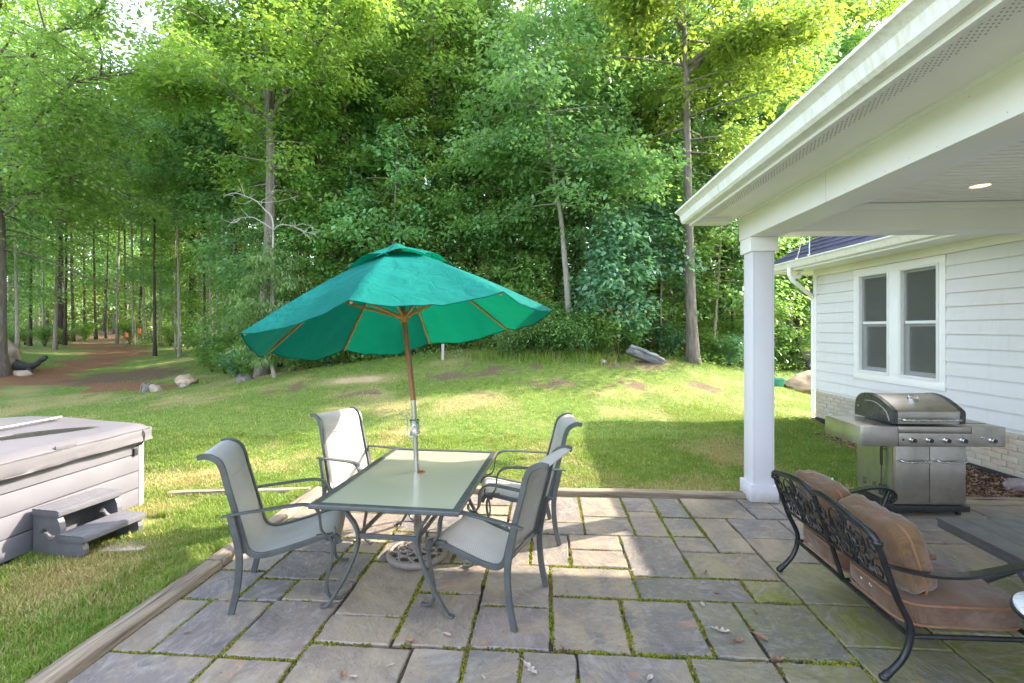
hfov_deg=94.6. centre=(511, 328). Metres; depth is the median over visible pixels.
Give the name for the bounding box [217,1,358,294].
forest tree
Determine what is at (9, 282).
forest tree
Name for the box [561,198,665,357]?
broadleaf sapling
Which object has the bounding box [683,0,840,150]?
forest tree
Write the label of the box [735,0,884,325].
forest tree
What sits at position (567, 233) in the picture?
understory tree
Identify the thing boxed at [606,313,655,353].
shrub
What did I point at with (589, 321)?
shrub
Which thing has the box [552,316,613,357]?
shrub
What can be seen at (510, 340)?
shrub
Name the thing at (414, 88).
forest tree
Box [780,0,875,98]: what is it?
forest tree
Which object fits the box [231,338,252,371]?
shrub
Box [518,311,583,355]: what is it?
shrub
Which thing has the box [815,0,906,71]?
forest tree
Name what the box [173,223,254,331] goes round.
understory tree
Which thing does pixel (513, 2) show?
forest tree
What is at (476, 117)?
forest tree
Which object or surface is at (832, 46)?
forest tree
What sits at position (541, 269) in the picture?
forest tree
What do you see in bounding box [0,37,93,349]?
tree
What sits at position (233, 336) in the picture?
shrub
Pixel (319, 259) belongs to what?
understory tree
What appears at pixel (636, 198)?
forest tree
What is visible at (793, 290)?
understory tree
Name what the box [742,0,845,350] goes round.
forest tree
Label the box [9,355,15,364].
boulder
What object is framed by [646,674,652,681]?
dead leaf
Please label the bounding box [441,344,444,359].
wooden post
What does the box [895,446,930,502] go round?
door
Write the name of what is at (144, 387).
boulder
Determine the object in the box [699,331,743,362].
shrub
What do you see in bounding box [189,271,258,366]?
understory tree
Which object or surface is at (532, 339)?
shrub
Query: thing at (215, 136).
forest tree
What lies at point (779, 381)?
green basin
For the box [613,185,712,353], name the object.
broadleaf sapling
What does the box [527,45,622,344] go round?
forest tree
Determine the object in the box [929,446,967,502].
door
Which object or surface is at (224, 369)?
shrub
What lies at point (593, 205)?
forest tree
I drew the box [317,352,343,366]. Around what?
shrub
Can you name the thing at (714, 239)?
understory tree
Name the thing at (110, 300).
understory tree
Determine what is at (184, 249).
forest tree
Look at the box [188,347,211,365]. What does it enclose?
shrub
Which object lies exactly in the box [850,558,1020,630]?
seat cushion
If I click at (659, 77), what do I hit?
dark tree
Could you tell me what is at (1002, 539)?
coffee table
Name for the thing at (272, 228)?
dead tree
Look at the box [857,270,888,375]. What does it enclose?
window
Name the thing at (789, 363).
shrub
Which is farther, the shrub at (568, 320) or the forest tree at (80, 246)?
the forest tree at (80, 246)
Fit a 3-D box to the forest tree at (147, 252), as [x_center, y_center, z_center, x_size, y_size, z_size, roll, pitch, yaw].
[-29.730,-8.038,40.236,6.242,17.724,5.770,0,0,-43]
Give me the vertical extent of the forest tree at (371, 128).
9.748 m
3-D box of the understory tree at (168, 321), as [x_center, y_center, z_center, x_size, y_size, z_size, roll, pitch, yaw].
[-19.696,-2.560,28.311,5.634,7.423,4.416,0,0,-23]
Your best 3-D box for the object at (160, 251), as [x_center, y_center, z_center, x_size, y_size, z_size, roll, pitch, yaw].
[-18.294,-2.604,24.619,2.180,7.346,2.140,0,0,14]
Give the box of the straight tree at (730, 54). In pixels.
[560,0,875,364]
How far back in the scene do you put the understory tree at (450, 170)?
14.13 m
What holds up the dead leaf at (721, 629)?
on the patio
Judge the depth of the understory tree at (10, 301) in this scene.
21.41 m
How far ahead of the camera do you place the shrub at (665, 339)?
13.39 m
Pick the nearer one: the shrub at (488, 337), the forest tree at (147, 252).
the shrub at (488, 337)
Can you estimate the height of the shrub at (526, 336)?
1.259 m
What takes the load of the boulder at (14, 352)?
on the lawn at (92, 366)
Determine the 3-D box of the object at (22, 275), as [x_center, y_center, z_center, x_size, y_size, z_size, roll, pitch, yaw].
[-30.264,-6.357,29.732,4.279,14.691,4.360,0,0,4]
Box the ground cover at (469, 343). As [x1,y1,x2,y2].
[128,334,810,372]
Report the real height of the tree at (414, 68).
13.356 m
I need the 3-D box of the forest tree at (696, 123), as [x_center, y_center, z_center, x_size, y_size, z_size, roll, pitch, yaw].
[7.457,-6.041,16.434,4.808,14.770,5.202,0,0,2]
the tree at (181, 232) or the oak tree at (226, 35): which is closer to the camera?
the oak tree at (226, 35)
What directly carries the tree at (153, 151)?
on the lawn at (92, 366)
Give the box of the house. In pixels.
[675,0,1023,502]
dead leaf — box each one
[521,658,536,673]
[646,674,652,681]
[711,626,729,631]
[728,638,743,642]
[750,631,768,640]
[766,656,784,660]
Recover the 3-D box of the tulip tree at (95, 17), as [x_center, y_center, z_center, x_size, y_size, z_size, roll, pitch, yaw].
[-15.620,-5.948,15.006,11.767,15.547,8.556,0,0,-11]
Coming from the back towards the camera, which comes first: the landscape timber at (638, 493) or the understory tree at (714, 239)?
the understory tree at (714, 239)
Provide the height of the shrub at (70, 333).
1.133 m
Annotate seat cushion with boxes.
[803,524,935,572]
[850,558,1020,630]
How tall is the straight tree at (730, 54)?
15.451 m
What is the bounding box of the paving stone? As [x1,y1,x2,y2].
[98,539,155,554]
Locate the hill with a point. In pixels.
(103, 298)
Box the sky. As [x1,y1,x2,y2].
[0,0,903,279]
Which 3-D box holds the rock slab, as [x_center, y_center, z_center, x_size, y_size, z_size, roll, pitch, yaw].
[3.477,0.734,12.313,1.020,0.181,0.440,24,-39,-2]
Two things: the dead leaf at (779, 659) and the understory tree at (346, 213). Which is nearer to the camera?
the dead leaf at (779, 659)
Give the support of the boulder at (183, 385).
on the lawn at (92, 366)
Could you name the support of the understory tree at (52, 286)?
on the lawn at (92, 366)
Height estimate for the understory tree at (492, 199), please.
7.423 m
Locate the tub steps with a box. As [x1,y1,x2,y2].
[32,488,145,559]
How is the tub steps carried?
on the lawn at (92, 366)
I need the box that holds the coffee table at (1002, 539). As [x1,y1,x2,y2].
[935,516,1023,583]
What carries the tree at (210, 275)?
on the lawn at (92, 366)
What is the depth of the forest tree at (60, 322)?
26.89 m
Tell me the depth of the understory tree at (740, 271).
13.96 m
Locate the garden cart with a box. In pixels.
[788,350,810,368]
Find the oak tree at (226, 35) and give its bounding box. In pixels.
[101,0,415,376]
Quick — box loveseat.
[771,470,1023,681]
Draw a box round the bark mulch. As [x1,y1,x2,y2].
[814,432,1023,497]
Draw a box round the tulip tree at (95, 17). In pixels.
[0,0,195,376]
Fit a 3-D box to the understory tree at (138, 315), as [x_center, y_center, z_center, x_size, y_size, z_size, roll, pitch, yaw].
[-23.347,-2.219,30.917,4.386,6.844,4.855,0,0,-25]
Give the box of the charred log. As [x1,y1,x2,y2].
[11,355,47,372]
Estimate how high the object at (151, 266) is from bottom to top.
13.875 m
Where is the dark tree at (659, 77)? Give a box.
[540,0,719,348]
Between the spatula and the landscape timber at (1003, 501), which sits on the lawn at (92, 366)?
the landscape timber at (1003, 501)
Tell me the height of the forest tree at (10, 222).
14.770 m
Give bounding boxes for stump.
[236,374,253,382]
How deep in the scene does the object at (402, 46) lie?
16.44 m
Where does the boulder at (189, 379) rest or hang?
on the lawn at (92, 366)
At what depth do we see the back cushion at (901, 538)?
2.41 m
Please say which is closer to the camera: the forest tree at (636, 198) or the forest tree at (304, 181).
the forest tree at (304, 181)
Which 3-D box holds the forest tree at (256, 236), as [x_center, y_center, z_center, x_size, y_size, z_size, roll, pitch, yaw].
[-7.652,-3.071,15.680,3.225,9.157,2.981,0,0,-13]
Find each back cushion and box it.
[795,470,851,548]
[838,494,936,595]
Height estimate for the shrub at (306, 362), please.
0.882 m
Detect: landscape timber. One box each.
[24,560,221,682]
[167,487,310,495]
[206,486,321,567]
[327,486,746,500]
[779,494,1023,505]
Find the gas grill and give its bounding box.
[825,392,1005,514]
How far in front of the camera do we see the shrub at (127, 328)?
28.14 m
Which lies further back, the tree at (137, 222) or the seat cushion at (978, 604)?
the tree at (137, 222)
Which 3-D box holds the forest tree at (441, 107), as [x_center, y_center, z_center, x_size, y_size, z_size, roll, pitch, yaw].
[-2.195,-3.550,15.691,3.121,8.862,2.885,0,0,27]
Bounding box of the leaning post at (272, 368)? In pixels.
[268,352,275,377]
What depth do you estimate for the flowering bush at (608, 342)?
12.32 m
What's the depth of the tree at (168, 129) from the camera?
17.64 m
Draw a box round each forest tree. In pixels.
[0,0,132,343]
[0,10,56,274]
[7,214,50,329]
[18,225,85,327]
[68,219,135,331]
[69,216,148,333]
[117,0,216,335]
[120,226,189,297]
[135,1,261,335]
[144,40,257,320]
[158,60,285,339]
[217,0,392,360]
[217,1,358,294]
[227,99,317,367]
[239,2,355,254]
[290,73,387,357]
[294,0,421,355]
[334,0,444,190]
[337,74,423,261]
[343,0,502,349]
[360,67,453,257]
[389,0,493,252]
[393,0,537,345]
[409,84,490,348]
[427,0,560,284]
[433,67,521,340]
[461,11,570,293]
[485,0,599,313]
[517,217,562,292]
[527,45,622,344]
[533,10,610,298]
[541,0,698,294]
[599,0,739,347]
[626,30,680,319]
[663,0,803,356]
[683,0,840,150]
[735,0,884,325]
[740,1,847,330]
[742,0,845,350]
[753,0,874,346]
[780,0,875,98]
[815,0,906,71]
[844,0,900,40]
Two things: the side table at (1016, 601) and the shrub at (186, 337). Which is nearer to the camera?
the side table at (1016, 601)
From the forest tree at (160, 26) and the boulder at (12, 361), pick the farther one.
the forest tree at (160, 26)
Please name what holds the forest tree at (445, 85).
on the lawn at (92, 366)
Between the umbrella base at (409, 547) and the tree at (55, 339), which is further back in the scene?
the tree at (55, 339)
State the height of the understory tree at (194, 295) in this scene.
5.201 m
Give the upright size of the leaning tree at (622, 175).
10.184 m
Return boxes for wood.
[4,76,808,330]
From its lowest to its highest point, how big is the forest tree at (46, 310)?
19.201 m
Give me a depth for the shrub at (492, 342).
12.90 m
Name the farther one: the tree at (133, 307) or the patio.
the tree at (133, 307)
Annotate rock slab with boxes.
[625,344,665,363]
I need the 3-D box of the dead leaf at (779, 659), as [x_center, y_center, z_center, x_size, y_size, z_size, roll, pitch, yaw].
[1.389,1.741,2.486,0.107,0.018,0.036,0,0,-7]
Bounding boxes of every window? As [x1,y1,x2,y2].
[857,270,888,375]
[898,262,938,381]
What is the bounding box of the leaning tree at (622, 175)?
[436,0,691,352]
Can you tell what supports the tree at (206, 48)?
on the lawn at (92, 366)
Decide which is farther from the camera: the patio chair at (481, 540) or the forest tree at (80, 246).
the forest tree at (80, 246)
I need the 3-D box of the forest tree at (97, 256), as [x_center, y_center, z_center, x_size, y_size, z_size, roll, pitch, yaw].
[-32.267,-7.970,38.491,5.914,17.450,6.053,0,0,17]
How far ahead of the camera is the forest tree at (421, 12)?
15.09 m
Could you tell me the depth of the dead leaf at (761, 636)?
2.68 m
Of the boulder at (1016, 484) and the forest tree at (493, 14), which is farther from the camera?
the forest tree at (493, 14)
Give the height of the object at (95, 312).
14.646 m
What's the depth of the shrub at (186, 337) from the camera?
22.61 m
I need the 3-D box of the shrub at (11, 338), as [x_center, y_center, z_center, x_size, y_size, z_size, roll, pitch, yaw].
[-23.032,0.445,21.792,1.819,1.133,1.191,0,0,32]
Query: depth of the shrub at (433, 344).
14.57 m
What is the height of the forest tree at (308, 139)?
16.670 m
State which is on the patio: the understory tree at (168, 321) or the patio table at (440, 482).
the patio table at (440, 482)
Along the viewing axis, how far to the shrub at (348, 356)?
14.11 m
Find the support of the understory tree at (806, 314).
on the lawn at (92, 366)
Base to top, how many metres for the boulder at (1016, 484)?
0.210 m
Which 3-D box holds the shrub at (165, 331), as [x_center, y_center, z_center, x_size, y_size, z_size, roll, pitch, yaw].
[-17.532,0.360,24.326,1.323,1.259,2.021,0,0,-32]
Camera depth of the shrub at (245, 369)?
13.98 m
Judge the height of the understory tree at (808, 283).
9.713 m
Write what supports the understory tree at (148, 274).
on the lawn at (92, 366)
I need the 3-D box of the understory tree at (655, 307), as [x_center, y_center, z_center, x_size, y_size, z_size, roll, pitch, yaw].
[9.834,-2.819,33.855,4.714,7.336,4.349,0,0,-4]
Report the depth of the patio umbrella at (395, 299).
3.68 m
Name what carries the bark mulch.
on the lawn at (92, 366)
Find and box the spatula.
[878,446,883,495]
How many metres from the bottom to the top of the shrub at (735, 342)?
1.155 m
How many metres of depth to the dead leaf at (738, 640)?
2.64 m
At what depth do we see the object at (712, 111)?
16.63 m
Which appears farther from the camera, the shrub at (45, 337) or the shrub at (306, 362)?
the shrub at (45, 337)
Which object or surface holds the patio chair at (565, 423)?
on the patio
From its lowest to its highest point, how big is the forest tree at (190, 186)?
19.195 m
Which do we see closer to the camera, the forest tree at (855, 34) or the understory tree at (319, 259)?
the understory tree at (319, 259)
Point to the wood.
(91, 309)
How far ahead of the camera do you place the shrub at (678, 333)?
14.07 m
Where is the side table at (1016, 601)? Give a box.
[1009,591,1023,619]
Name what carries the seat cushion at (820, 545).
on the loveseat
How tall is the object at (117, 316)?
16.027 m
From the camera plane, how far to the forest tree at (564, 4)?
17.12 m
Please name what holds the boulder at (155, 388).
on the lawn at (92, 366)
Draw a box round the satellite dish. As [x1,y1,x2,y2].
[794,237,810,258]
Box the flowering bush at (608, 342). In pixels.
[577,304,636,357]
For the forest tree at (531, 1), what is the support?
on the lawn at (92, 366)
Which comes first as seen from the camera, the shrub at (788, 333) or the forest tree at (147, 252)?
the shrub at (788, 333)
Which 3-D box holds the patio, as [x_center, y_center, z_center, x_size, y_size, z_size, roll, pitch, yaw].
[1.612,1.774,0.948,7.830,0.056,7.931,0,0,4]
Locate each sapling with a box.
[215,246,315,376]
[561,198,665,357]
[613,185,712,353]
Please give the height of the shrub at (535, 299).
1.966 m
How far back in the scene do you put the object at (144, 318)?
27.63 m
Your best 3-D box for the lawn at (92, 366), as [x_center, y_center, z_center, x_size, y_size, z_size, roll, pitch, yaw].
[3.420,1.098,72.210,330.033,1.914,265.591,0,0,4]
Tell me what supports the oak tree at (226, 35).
on the lawn at (92, 366)
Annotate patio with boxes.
[67,491,1023,682]
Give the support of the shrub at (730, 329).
on the lawn at (92, 366)
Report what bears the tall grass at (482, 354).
on the lawn at (92, 366)
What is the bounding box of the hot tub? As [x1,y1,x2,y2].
[0,415,152,565]
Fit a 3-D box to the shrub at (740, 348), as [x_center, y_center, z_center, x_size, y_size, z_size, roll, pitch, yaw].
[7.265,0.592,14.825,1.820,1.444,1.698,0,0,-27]
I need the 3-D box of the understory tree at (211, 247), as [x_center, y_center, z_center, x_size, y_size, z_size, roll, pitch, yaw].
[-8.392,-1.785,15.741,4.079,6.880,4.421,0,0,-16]
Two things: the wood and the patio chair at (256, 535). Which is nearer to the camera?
the patio chair at (256, 535)
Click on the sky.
(133, 13)
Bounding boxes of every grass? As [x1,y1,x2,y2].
[457,343,638,367]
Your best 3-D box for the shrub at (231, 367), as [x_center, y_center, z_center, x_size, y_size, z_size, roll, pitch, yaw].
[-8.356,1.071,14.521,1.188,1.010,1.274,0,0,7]
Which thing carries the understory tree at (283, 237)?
on the lawn at (92, 366)
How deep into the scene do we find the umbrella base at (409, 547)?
3.56 m
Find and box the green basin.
[774,378,786,385]
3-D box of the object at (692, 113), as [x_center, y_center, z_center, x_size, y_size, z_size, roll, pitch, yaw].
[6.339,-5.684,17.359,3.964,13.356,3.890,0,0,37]
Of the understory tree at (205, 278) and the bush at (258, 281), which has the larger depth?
the understory tree at (205, 278)
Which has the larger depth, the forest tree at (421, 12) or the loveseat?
the forest tree at (421, 12)
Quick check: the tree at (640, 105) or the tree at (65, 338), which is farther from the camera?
the tree at (65, 338)
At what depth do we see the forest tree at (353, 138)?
15.58 m
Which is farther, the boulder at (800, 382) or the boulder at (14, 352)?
the boulder at (14, 352)
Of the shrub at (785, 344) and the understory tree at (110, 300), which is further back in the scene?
the understory tree at (110, 300)
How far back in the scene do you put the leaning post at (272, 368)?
12.82 m
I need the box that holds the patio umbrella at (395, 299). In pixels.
[240,243,552,527]
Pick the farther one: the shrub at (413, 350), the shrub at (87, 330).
the shrub at (87, 330)
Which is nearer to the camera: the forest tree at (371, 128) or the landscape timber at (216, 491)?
the landscape timber at (216, 491)
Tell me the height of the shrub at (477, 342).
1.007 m
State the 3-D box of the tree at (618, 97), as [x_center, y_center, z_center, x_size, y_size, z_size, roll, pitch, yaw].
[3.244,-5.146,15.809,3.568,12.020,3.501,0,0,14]
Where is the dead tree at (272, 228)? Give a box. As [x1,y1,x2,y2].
[223,181,317,367]
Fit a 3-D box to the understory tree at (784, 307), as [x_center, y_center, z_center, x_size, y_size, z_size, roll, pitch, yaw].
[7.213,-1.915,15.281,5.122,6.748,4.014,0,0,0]
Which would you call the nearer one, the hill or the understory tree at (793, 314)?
the understory tree at (793, 314)
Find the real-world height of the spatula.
0.541 m
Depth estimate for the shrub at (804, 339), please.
18.43 m
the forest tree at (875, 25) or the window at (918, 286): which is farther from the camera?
the forest tree at (875, 25)
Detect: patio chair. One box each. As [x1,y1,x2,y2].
[196,437,348,614]
[310,406,413,544]
[420,445,571,631]
[480,412,582,545]
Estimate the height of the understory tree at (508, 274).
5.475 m
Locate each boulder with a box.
[8,339,21,361]
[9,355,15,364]
[12,370,34,375]
[139,382,151,392]
[149,384,162,391]
[174,374,198,385]
[179,383,189,387]
[783,370,810,393]
[1003,478,1023,493]
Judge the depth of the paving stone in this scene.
3.75 m
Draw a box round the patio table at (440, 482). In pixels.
[308,448,496,618]
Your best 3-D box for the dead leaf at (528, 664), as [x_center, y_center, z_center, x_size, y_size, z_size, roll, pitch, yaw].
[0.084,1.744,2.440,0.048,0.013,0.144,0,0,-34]
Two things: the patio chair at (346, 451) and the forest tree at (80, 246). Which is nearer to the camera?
the patio chair at (346, 451)
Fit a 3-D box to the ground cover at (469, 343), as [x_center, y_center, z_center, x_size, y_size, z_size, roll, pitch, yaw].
[-4.737,0.712,23.560,35.192,1.441,21.869,0,0,4]
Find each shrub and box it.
[7,326,30,342]
[8,321,51,344]
[21,322,61,345]
[50,327,84,343]
[67,320,100,341]
[112,318,150,343]
[131,329,162,343]
[157,324,177,345]
[168,327,202,348]
[181,333,207,351]
[187,343,228,371]
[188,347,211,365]
[198,337,229,362]
[207,351,233,373]
[210,341,246,368]
[215,349,253,376]
[218,333,244,351]
[225,352,255,374]
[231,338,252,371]
[281,359,302,370]
[298,359,319,367]
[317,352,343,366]
[338,350,360,362]
[411,344,428,353]
[426,343,445,350]
[473,338,487,348]
[476,334,502,349]
[483,331,511,351]
[485,326,545,358]
[498,320,544,350]
[499,300,566,352]
[501,319,569,356]
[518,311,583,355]
[524,283,583,348]
[536,307,587,353]
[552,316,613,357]
[567,303,619,353]
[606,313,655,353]
[647,321,685,356]
[649,318,700,354]
[673,317,724,352]
[699,314,743,359]
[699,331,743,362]
[708,331,743,366]
[717,328,743,366]
[774,325,810,360]
[774,334,810,363]
[775,355,805,369]
[776,325,810,349]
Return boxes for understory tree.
[4,195,84,324]
[6,220,84,332]
[7,215,88,324]
[77,219,180,317]
[106,214,213,341]
[108,243,188,338]
[127,237,222,327]
[157,250,244,347]
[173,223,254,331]
[183,175,312,340]
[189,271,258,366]
[236,187,353,366]
[265,211,371,362]
[279,146,401,357]
[309,109,465,355]
[370,186,468,351]
[391,137,525,345]
[425,125,565,342]
[453,184,563,309]
[471,122,594,309]
[512,114,659,320]
[578,141,697,340]
[627,283,668,332]
[632,180,738,346]
[647,118,810,361]
[667,168,813,343]
[697,224,812,363]
[717,227,817,344]
[729,237,812,324]
[774,237,812,344]
[776,277,810,330]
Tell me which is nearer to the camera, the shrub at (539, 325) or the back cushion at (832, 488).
the back cushion at (832, 488)
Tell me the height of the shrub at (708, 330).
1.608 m
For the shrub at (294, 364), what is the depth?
13.77 m
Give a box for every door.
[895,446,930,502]
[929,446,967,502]
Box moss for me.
[66,494,877,682]
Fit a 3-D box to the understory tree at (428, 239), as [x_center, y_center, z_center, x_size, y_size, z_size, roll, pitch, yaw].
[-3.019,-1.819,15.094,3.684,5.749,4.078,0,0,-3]
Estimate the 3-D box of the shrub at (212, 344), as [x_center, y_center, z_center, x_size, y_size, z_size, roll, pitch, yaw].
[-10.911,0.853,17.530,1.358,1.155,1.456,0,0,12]
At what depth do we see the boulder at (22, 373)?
15.87 m
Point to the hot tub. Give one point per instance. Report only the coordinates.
(44, 460)
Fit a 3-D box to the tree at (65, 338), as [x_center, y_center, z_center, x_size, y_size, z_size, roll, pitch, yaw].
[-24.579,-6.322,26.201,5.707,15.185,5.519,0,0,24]
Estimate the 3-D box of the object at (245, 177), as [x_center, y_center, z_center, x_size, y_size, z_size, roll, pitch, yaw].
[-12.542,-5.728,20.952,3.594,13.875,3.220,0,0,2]
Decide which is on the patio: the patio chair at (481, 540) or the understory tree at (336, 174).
the patio chair at (481, 540)
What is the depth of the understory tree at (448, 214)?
14.11 m
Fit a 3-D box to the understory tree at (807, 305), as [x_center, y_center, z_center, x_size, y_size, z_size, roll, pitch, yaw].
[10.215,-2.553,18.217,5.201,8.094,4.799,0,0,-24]
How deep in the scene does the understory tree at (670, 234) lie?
13.60 m
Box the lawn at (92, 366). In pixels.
[0,330,1022,682]
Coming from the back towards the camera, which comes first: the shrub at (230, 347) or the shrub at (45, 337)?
the shrub at (45, 337)
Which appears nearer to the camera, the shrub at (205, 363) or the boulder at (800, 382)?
the boulder at (800, 382)
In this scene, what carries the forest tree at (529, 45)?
on the lawn at (92, 366)
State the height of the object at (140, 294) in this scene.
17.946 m
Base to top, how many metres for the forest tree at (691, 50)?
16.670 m
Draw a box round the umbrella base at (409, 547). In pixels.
[386,515,447,569]
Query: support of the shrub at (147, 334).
on the lawn at (92, 366)
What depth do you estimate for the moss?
2.95 m
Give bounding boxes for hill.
[7,271,743,329]
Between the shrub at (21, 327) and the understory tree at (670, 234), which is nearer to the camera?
the understory tree at (670, 234)
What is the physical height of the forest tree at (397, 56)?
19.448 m
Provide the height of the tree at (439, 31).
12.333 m
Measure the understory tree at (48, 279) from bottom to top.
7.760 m
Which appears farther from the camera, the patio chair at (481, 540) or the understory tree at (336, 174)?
the understory tree at (336, 174)
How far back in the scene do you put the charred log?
16.41 m

